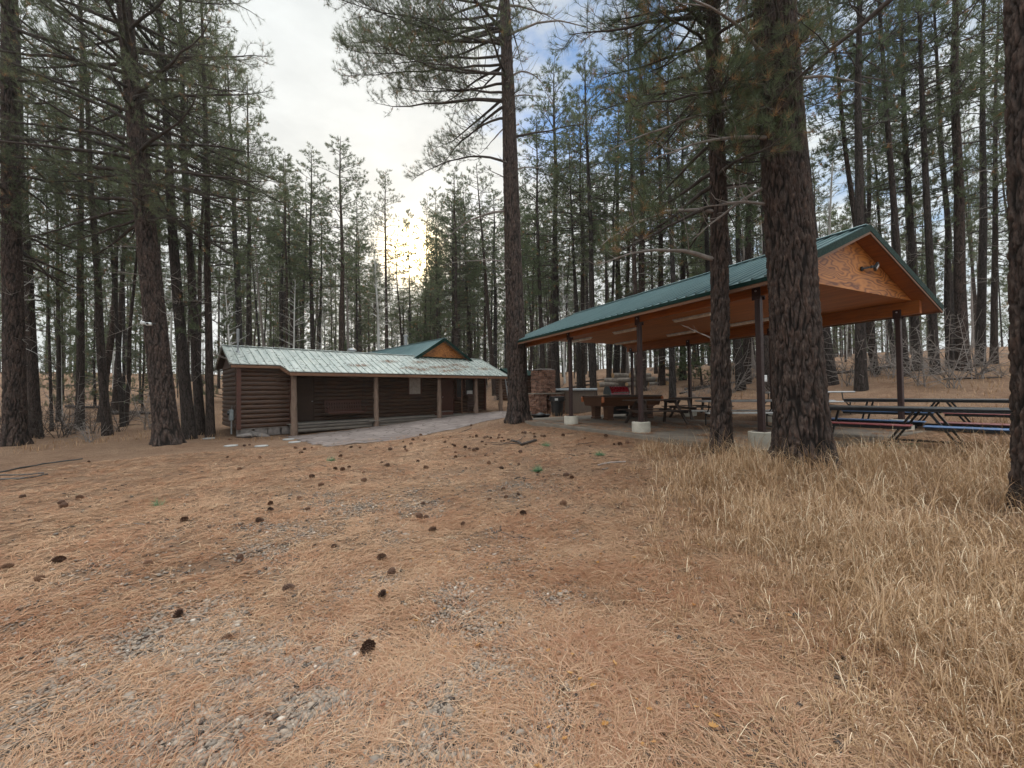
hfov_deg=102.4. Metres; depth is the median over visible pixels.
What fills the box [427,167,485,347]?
pine tree
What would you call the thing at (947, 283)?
pine tree
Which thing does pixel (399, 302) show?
pine tree
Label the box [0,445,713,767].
gravel
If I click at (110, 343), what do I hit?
pine tree
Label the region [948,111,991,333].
pine tree
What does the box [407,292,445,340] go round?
pine tree
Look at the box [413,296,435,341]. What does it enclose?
pine tree
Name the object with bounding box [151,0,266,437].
pine tree
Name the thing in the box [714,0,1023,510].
pine tree
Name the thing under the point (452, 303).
pine tree
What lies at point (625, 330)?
ceiling light
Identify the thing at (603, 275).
pine tree
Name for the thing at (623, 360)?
pine tree
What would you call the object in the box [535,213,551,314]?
pine tree
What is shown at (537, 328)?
pine tree
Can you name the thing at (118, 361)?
pine tree
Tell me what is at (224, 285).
pine tree
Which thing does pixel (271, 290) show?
pine tree
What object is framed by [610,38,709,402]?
pine tree
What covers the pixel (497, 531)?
fallen branch
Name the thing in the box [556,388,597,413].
outdoor concrete counter
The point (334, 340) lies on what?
pine tree
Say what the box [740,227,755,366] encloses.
dead pine
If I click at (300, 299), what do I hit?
pine tree
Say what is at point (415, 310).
pine tree
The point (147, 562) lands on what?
rock
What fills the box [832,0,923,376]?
pine tree
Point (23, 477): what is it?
fallen branch
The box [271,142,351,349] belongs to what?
pine tree
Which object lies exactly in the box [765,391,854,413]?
folding table
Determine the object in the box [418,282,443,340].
pine tree
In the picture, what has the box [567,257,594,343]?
pine tree
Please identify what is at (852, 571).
dry grass
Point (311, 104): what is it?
sky
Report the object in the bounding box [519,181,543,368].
pine tree
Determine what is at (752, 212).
pine tree
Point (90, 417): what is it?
shrub
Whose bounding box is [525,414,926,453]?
pavement
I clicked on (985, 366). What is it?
shrub
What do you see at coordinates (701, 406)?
picnic table
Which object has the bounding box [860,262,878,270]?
floodlight
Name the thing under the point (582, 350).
pine tree
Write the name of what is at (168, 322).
pine tree
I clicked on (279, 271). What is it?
pine tree
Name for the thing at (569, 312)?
pine tree
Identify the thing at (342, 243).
pine tree
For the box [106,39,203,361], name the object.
pine tree
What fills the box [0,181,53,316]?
pine tree
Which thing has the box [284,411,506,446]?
path
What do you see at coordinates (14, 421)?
pine tree
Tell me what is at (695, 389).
fallen log
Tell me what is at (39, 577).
pine cone
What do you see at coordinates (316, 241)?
pine tree
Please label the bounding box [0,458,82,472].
fallen branch
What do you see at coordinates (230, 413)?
meter box
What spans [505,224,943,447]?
picnic pavilion
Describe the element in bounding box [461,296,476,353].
pine tree
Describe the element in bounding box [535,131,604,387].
pine tree
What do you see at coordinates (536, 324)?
pine tree
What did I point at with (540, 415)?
fire pan
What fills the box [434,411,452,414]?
wooden box
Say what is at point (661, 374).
pine tree
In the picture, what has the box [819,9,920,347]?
pine tree
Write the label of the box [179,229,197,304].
pine tree
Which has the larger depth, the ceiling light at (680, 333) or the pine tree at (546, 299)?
the pine tree at (546, 299)
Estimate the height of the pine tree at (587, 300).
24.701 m
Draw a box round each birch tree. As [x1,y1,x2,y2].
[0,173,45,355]
[38,203,71,413]
[112,278,119,388]
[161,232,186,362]
[191,255,204,371]
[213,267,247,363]
[215,291,225,378]
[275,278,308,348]
[316,299,333,349]
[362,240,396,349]
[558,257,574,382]
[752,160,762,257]
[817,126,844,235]
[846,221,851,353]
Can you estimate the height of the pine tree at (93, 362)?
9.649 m
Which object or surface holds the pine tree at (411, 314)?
on the ground at (124, 448)
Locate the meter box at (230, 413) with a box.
[227,406,233,433]
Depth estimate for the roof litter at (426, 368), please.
22.39 m
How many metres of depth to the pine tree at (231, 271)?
67.32 m
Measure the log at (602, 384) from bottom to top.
0.323 m
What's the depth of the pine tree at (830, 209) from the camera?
21.67 m
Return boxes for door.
[297,376,314,420]
[441,378,453,412]
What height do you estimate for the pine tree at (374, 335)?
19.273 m
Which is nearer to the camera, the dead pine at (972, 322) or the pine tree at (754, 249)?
the pine tree at (754, 249)
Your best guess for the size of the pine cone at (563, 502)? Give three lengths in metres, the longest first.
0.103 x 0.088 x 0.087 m
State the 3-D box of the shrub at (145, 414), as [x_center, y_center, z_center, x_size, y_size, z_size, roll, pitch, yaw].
[-16.614,0.742,18.951,2.449,2.885,3.206,-1,-1,29]
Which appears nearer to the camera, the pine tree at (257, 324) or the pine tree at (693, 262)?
the pine tree at (693, 262)
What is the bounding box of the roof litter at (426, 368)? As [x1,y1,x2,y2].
[349,359,491,371]
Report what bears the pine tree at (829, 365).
on the ground at (124, 448)
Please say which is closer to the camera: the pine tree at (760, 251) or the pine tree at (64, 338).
the pine tree at (64, 338)
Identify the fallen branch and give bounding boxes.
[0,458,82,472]
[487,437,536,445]
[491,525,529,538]
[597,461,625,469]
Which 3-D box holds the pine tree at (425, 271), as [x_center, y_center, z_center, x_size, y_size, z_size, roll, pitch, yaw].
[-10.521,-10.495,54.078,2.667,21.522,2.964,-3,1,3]
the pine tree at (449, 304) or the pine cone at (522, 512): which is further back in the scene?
the pine tree at (449, 304)
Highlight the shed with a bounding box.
[496,368,531,399]
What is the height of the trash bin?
0.870 m
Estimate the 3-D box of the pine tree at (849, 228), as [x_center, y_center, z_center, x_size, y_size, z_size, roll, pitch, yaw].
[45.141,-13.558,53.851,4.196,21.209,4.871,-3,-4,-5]
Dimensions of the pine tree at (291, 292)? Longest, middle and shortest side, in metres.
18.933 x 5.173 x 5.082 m
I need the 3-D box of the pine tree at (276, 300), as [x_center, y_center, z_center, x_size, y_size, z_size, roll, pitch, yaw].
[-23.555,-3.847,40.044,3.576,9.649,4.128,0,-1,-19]
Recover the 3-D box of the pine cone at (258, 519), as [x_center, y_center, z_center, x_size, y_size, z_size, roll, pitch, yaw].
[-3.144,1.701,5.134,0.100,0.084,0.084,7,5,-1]
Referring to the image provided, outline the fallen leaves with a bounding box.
[368,492,1012,767]
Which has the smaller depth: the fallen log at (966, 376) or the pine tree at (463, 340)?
the fallen log at (966, 376)
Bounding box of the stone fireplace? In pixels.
[528,369,564,413]
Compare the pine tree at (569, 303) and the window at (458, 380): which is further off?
the pine tree at (569, 303)
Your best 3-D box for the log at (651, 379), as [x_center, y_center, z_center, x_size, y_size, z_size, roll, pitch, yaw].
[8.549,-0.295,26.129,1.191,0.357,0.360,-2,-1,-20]
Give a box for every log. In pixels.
[65,405,110,407]
[112,406,149,414]
[597,382,618,386]
[604,377,629,382]
[611,373,628,377]
[625,382,635,386]
[629,373,650,377]
[646,376,655,381]
[679,382,709,393]
[684,381,734,389]
[837,364,869,373]
[941,365,1001,379]
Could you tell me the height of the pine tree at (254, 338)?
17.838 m
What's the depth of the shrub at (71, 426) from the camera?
16.77 m
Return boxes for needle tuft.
[149,496,164,507]
[532,465,544,471]
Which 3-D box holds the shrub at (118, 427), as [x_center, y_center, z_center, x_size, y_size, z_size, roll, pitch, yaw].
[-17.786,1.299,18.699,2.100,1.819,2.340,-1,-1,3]
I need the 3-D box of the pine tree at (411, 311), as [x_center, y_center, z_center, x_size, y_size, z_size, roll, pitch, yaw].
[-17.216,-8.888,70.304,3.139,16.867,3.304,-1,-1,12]
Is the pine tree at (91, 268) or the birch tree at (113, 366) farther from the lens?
the birch tree at (113, 366)
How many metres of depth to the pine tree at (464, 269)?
50.02 m
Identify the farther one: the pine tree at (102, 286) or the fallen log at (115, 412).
the pine tree at (102, 286)
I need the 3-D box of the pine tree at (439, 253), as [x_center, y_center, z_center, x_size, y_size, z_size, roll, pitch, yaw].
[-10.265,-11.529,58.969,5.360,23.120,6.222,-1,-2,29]
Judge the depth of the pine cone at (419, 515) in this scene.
5.16 m
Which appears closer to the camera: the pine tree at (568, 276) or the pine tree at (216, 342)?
the pine tree at (216, 342)
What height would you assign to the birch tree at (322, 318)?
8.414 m
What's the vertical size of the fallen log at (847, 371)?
0.616 m
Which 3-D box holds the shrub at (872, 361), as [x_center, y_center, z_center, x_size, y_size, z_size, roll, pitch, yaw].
[14.970,-1.522,16.745,2.885,2.596,2.204,-1,-1,1]
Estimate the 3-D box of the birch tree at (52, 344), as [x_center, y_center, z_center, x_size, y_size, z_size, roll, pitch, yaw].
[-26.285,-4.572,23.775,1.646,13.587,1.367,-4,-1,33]
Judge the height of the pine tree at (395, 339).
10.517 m
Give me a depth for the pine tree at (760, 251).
45.36 m
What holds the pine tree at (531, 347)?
on the ground at (124, 448)
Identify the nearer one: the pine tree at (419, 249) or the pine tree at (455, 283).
the pine tree at (455, 283)
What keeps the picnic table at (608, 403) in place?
on the pavement
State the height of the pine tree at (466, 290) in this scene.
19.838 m
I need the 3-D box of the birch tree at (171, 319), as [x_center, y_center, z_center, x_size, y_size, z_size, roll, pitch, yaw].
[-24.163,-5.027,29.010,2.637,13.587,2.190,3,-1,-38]
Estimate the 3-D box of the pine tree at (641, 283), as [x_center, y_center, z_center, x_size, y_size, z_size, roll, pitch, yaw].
[7.837,-11.163,24.168,5.954,24.023,5.971,1,-1,-40]
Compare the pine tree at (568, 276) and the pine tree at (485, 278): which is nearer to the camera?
the pine tree at (485, 278)
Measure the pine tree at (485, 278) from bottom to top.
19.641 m
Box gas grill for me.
[595,386,629,415]
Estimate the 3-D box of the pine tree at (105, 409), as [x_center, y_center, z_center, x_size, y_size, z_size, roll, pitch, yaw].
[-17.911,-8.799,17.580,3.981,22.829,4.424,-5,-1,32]
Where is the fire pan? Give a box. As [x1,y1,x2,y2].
[531,412,550,417]
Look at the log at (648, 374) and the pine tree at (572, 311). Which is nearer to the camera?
the log at (648, 374)
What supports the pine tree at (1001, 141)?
on the ground at (124, 448)
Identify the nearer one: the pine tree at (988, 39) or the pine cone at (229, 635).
the pine cone at (229, 635)
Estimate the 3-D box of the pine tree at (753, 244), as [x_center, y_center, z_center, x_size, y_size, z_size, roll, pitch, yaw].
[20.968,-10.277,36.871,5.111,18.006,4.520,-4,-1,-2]
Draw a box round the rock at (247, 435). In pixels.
[236,433,252,437]
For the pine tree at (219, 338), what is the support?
on the ground at (124, 448)
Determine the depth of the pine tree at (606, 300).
36.05 m
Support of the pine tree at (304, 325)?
on the ground at (124, 448)
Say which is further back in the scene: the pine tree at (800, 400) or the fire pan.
the fire pan
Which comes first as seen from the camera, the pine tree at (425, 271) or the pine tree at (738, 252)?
the pine tree at (738, 252)
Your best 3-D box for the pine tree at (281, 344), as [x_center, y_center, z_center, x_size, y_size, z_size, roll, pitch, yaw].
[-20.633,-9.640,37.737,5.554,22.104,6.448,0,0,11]
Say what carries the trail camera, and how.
attached to the pine tree at (165, 421)
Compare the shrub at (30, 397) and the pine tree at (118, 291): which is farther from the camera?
the pine tree at (118, 291)
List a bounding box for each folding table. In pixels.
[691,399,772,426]
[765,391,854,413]
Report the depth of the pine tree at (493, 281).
52.40 m
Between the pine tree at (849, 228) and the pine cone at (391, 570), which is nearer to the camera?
the pine cone at (391, 570)
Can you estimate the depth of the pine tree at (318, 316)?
69.79 m
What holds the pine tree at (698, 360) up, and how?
on the ground at (124, 448)
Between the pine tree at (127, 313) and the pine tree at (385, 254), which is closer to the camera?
the pine tree at (385, 254)
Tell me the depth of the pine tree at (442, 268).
39.14 m
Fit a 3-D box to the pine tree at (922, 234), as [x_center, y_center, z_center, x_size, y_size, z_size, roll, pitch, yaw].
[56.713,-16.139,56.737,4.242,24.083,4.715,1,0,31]
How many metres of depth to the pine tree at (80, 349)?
19.56 m
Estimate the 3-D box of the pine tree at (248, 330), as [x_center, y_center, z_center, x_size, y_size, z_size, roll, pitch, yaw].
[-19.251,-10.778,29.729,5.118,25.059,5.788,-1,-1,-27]
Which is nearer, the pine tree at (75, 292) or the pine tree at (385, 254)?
the pine tree at (385, 254)
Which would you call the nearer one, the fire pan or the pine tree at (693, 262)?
the fire pan
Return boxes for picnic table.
[581,395,663,419]
[616,399,694,424]
[661,397,733,419]
[830,405,1011,451]
[841,398,1009,428]
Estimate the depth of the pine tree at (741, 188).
23.02 m
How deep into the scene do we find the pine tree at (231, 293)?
53.68 m
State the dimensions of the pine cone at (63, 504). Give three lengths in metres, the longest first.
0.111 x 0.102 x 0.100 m
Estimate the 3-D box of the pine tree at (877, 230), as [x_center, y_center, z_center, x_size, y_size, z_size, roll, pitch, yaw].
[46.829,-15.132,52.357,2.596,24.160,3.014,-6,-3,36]
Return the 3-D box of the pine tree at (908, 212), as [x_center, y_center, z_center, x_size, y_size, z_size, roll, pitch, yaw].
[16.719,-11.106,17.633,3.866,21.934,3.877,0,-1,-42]
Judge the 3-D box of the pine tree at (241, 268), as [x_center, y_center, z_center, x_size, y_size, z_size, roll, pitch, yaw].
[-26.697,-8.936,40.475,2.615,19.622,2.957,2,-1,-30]
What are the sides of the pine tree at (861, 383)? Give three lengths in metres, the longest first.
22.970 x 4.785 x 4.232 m
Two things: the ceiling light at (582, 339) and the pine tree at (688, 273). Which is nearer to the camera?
the ceiling light at (582, 339)
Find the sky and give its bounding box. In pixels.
[0,0,1009,373]
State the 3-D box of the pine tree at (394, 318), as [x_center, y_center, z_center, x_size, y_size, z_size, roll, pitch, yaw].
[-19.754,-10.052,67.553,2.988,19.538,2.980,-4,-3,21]
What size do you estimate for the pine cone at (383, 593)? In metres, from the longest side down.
0.082 x 0.070 x 0.069 m
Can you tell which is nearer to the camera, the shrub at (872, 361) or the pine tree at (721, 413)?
the pine tree at (721, 413)
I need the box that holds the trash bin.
[548,396,565,415]
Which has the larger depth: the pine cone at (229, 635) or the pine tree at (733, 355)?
the pine tree at (733, 355)
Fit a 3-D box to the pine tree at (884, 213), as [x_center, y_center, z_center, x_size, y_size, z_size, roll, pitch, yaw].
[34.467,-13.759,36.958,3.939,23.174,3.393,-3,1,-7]
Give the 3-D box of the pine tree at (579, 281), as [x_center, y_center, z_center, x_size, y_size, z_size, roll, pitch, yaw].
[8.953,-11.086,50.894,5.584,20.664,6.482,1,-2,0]
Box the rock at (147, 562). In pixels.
[143,560,152,565]
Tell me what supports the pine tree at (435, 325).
on the ground at (124, 448)
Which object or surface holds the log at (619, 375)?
on the log
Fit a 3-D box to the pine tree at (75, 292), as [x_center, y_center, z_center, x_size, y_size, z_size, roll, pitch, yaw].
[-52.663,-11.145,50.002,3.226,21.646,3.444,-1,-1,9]
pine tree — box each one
[0,0,102,437]
[0,0,165,446]
[0,0,303,446]
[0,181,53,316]
[17,0,133,435]
[24,0,132,430]
[24,75,54,274]
[28,148,74,430]
[29,12,90,421]
[32,129,89,399]
[37,268,75,406]
[39,228,69,361]
[48,95,166,422]
[63,214,93,377]
[63,272,114,405]
[70,238,91,349]
[74,186,110,325]
[78,0,221,439]
[83,92,142,426]
[84,38,167,410]
[89,236,112,366]
[93,259,133,343]
[100,98,132,406]
[103,1,250,434]
[105,236,136,361]
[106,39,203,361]
[108,136,178,424]
[118,252,135,374]
[119,175,170,395]
[121,295,148,410]
[125,228,182,332]
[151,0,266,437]
[156,62,249,380]
[169,161,202,365]
[179,228,214,354]
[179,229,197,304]
[185,276,222,311]
[190,37,284,345]
[191,296,245,397]
[194,206,228,378]
[202,229,216,337]
[203,205,233,388]
[210,68,282,345]
[212,240,232,340]
[215,246,246,339]
[220,268,254,344]
[222,239,245,344]
[227,203,256,311]
[230,202,265,343]
[231,198,271,346]
[244,155,317,347]
[244,270,274,345]
[252,177,318,347]
[253,240,278,338]
[255,207,299,347]
[257,217,315,345]
[258,147,308,347]
[260,241,286,341]
[263,297,289,347]
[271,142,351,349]
[271,280,317,348]
[278,213,307,348]
[286,182,336,348]
[288,242,319,348]
[292,135,381,350]
[302,202,349,349]
[304,271,332,345]
[305,235,324,341]
[306,248,337,347]
[307,260,326,349]
[319,0,603,424]
[319,251,340,349]
[323,272,339,339]
[325,263,338,350]
[330,261,355,345]
[334,216,379,351]
[335,284,376,351]
[336,231,355,349]
[338,233,368,351]
[339,241,361,349]
[343,192,379,351]
[351,266,369,350]
[356,168,411,348]
[362,266,384,340]
[365,259,390,350]
[366,256,384,350]
[377,238,416,345]
[380,289,421,335]
[381,294,420,347]
[382,268,399,347]
[384,284,428,343]
[388,297,407,345]
[397,209,422,337]
[398,294,424,336]
[404,297,426,337]
[405,285,418,344]
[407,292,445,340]
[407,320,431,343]
[411,187,451,338]
[411,193,441,339]
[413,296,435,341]
[415,263,444,330]
[418,223,450,332]
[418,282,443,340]
[421,187,484,353]
[421,200,482,352]
[421,224,441,338]
[426,298,450,341]
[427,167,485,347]
[427,230,451,337]
[429,234,448,336]
[443,200,479,356]
[444,181,492,357]
[445,219,474,349]
[446,158,503,395]
[446,256,461,342]
[449,256,489,358]
[461,280,490,358]
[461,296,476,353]
[463,191,525,367]
[464,220,505,384]
[464,276,493,358]
[469,272,482,332]
[478,228,504,363]
[495,198,532,267]
[496,194,534,305]
[498,50,607,388]
[501,106,581,368]
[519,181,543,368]
[520,183,551,370]
[520,220,537,356]
[524,160,577,368]
[525,199,552,368]
[525,255,538,365]
[527,287,542,368]
[531,256,547,368]
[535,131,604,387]
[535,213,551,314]
[536,238,551,360]
[539,93,615,387]
[540,40,639,394]
[542,248,578,369]
[542,268,559,322]
[543,0,817,455]
[547,264,567,368]
[558,202,580,376]
[559,145,606,377]
[559,268,580,372]
[560,263,572,371]
[560,266,572,357]
[563,216,604,374]
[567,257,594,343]
[573,262,610,370]
[574,88,666,372]
[580,165,635,377]
[582,161,608,304]
[584,126,631,377]
[589,2,660,394]
[591,3,702,390]
[594,219,625,349]
[600,92,657,382]
[603,250,614,351]
[606,0,865,472]
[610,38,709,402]
[616,9,702,385]
[620,244,638,370]
[621,238,650,294]
[629,171,669,373]
[646,82,733,380]
[646,251,668,364]
[647,206,669,348]
[652,346,691,381]
[655,0,757,390]
[655,175,704,366]
[665,27,727,382]
[669,224,692,278]
[675,343,710,385]
[677,110,743,275]
[679,161,735,277]
[686,180,732,364]
[689,84,759,351]
[689,220,708,365]
[692,174,709,271]
[694,55,730,240]
[697,0,826,391]
[699,0,760,383]
[701,180,744,262]
[703,46,761,253]
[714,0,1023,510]
[720,0,891,385]
[728,181,761,361]
[730,339,742,374]
[731,158,761,257]
[738,116,760,236]
[741,210,761,255]
[800,0,950,391]
[803,0,896,374]
[809,150,848,331]
[812,171,837,234]
[815,194,834,235]
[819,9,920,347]
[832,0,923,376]
[840,204,868,355]
[841,79,918,360]
[842,43,897,349]
[844,0,969,370]
[852,0,997,374]
[862,0,1005,370]
[866,179,888,339]
[871,107,917,345]
[885,0,998,368]
[889,149,923,325]
[912,86,978,358]
[913,182,943,322]
[924,0,1007,366]
[943,108,991,321]
[947,0,1009,363]
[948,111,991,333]
[966,7,1007,271]
[970,117,1009,256]
[972,204,991,331]
[979,0,1005,203]
[979,0,1006,183]
[987,189,1007,346]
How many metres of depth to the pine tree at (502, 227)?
41.99 m
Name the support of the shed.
on the ground at (124, 448)
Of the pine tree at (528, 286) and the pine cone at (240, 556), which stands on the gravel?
the pine cone at (240, 556)
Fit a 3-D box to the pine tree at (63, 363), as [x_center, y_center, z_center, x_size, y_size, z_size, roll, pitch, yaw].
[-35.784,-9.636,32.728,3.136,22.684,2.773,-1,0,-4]
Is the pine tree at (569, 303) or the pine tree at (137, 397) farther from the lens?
the pine tree at (569, 303)
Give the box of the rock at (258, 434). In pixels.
[249,431,268,436]
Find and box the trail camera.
[140,321,155,325]
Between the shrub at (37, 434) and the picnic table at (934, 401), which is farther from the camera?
the shrub at (37, 434)
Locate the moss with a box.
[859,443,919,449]
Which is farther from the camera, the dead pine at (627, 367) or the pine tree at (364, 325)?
the pine tree at (364, 325)
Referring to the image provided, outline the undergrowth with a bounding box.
[0,343,1008,442]
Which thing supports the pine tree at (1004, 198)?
on the ground at (124, 448)
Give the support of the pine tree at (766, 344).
on the ground at (124, 448)
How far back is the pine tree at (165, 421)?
13.43 m
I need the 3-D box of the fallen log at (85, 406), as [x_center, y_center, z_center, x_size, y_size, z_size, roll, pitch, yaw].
[-27.704,1.287,26.892,3.506,0.609,0.419,-1,-1,7]
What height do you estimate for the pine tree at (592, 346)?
21.926 m
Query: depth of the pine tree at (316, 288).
60.97 m
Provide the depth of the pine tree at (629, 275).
55.01 m
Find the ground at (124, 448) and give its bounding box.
[0,346,1023,767]
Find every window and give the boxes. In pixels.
[408,377,421,394]
[455,378,462,397]
[464,379,473,394]
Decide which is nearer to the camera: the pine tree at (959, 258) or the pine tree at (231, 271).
the pine tree at (959, 258)
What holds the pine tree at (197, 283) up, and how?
on the ground at (124, 448)
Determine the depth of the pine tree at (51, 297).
50.41 m
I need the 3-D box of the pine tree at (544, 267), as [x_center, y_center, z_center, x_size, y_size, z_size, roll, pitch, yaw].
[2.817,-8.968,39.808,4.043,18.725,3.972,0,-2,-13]
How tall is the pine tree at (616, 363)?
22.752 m
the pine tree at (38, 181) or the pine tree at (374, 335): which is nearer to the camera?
the pine tree at (38, 181)
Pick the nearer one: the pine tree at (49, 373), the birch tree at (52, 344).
the pine tree at (49, 373)
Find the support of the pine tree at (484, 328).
on the ground at (124, 448)
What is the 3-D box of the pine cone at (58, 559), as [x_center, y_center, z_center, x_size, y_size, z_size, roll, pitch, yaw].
[-4.316,1.685,3.931,0.100,0.086,0.088,-1,-1,4]
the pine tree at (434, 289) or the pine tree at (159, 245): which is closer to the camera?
the pine tree at (159, 245)
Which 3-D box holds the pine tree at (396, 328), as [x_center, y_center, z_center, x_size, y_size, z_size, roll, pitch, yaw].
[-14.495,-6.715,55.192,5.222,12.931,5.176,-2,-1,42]
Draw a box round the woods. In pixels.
[0,199,1009,397]
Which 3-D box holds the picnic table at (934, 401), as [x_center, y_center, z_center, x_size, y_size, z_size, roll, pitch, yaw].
[10.371,0.729,9.885,1.480,0.744,3.668,0,-1,-37]
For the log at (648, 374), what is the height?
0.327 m
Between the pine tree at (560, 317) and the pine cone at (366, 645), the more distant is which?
the pine tree at (560, 317)
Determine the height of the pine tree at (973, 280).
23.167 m
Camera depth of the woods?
57.17 m
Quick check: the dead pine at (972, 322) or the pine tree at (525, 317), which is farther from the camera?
the pine tree at (525, 317)
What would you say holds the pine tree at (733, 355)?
on the ground at (124, 448)
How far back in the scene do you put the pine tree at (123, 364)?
27.66 m
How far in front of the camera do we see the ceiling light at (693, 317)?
11.19 m
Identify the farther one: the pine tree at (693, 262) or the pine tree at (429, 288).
the pine tree at (429, 288)
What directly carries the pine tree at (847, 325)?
on the ground at (124, 448)
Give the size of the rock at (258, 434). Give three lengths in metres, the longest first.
0.864 x 0.548 x 0.229 m
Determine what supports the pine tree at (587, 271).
on the ground at (124, 448)
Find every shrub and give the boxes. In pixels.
[0,389,49,431]
[27,381,98,437]
[27,396,76,438]
[39,372,100,434]
[50,396,118,433]
[84,393,146,431]
[111,371,179,429]
[695,340,755,392]
[751,349,755,375]
[823,322,889,386]
[836,319,932,376]
[866,307,984,386]
[866,318,934,377]
[895,310,988,388]
[926,313,1009,379]
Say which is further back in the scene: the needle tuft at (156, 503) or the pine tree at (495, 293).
the pine tree at (495, 293)
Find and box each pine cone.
[0,563,14,569]
[32,575,44,582]
[52,555,66,563]
[59,502,68,508]
[75,494,84,499]
[172,608,183,618]
[180,516,188,521]
[222,633,231,639]
[236,553,243,559]
[255,517,263,521]
[282,583,294,591]
[360,639,375,655]
[376,553,386,560]
[377,589,385,599]
[387,567,395,575]
[416,512,422,518]
[428,526,436,532]
[520,510,526,515]
[559,500,566,505]
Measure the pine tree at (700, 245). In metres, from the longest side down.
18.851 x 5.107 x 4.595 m
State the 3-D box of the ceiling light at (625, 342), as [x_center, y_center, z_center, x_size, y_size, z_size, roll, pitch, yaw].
[4.690,-1.708,16.963,0.140,0.080,1.220,0,-1,-26]
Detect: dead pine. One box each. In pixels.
[251,234,270,346]
[344,280,355,351]
[597,343,605,368]
[609,206,634,372]
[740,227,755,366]
[966,245,977,347]
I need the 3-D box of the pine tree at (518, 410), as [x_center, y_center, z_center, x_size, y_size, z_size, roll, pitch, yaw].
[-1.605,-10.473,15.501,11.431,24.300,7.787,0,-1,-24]
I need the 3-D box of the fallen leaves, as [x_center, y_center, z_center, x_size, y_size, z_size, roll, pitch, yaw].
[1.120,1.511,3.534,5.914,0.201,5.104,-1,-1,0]
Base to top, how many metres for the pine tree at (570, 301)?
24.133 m
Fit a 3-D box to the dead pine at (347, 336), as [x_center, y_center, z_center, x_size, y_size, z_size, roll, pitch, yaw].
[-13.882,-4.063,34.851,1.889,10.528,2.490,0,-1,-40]
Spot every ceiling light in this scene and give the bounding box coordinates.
[572,337,591,342]
[612,327,636,333]
[615,340,636,344]
[666,330,695,336]
[672,312,710,321]
[730,317,768,326]
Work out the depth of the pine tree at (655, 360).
37.60 m
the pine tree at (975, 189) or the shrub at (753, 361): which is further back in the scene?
the pine tree at (975, 189)
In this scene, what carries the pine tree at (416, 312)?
on the ground at (124, 448)
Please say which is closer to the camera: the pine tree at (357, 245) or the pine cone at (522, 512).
the pine cone at (522, 512)
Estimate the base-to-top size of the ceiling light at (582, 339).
0.080 m
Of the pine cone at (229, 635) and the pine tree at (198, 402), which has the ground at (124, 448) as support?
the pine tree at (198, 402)
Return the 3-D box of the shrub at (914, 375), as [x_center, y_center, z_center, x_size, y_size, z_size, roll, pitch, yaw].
[14.081,-1.155,14.318,2.885,2.596,2.204,-1,-1,32]
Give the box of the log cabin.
[214,329,506,435]
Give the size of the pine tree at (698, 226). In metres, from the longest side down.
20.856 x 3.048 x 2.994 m
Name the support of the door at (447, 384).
in the log cabin
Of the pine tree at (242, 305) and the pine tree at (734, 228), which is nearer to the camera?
the pine tree at (734, 228)
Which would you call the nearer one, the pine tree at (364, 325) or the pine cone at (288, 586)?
the pine cone at (288, 586)
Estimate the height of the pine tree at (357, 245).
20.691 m
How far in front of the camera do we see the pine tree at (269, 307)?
48.34 m
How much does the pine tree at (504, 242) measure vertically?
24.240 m
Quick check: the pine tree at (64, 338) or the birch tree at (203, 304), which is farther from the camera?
the birch tree at (203, 304)
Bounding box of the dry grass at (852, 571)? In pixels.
[0,359,1023,767]
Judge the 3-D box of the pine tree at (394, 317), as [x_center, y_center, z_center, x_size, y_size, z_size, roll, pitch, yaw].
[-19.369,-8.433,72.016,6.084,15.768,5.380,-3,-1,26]
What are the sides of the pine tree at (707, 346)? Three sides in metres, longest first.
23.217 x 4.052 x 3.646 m
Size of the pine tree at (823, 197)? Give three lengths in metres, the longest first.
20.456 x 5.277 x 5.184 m
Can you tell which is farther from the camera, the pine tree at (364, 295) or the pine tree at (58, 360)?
the pine tree at (364, 295)
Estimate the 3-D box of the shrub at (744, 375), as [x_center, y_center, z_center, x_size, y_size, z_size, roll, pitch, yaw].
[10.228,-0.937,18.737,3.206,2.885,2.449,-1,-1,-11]
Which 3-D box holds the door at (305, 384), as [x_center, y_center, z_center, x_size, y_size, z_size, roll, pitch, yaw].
[-9.453,0.663,18.697,0.900,2.065,0.113,0,-1,-43]
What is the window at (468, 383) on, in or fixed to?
in the log cabin
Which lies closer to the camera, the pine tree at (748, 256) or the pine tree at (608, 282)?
the pine tree at (748, 256)
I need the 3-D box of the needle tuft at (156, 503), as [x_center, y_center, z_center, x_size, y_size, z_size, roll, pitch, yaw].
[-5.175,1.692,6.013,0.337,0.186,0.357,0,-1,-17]
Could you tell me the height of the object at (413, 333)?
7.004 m
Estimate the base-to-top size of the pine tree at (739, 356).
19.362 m
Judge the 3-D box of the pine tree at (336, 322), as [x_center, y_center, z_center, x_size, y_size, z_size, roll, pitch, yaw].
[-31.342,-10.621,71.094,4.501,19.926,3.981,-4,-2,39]
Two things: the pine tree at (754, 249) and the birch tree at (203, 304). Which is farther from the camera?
the pine tree at (754, 249)
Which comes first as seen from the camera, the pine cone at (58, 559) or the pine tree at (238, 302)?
the pine cone at (58, 559)

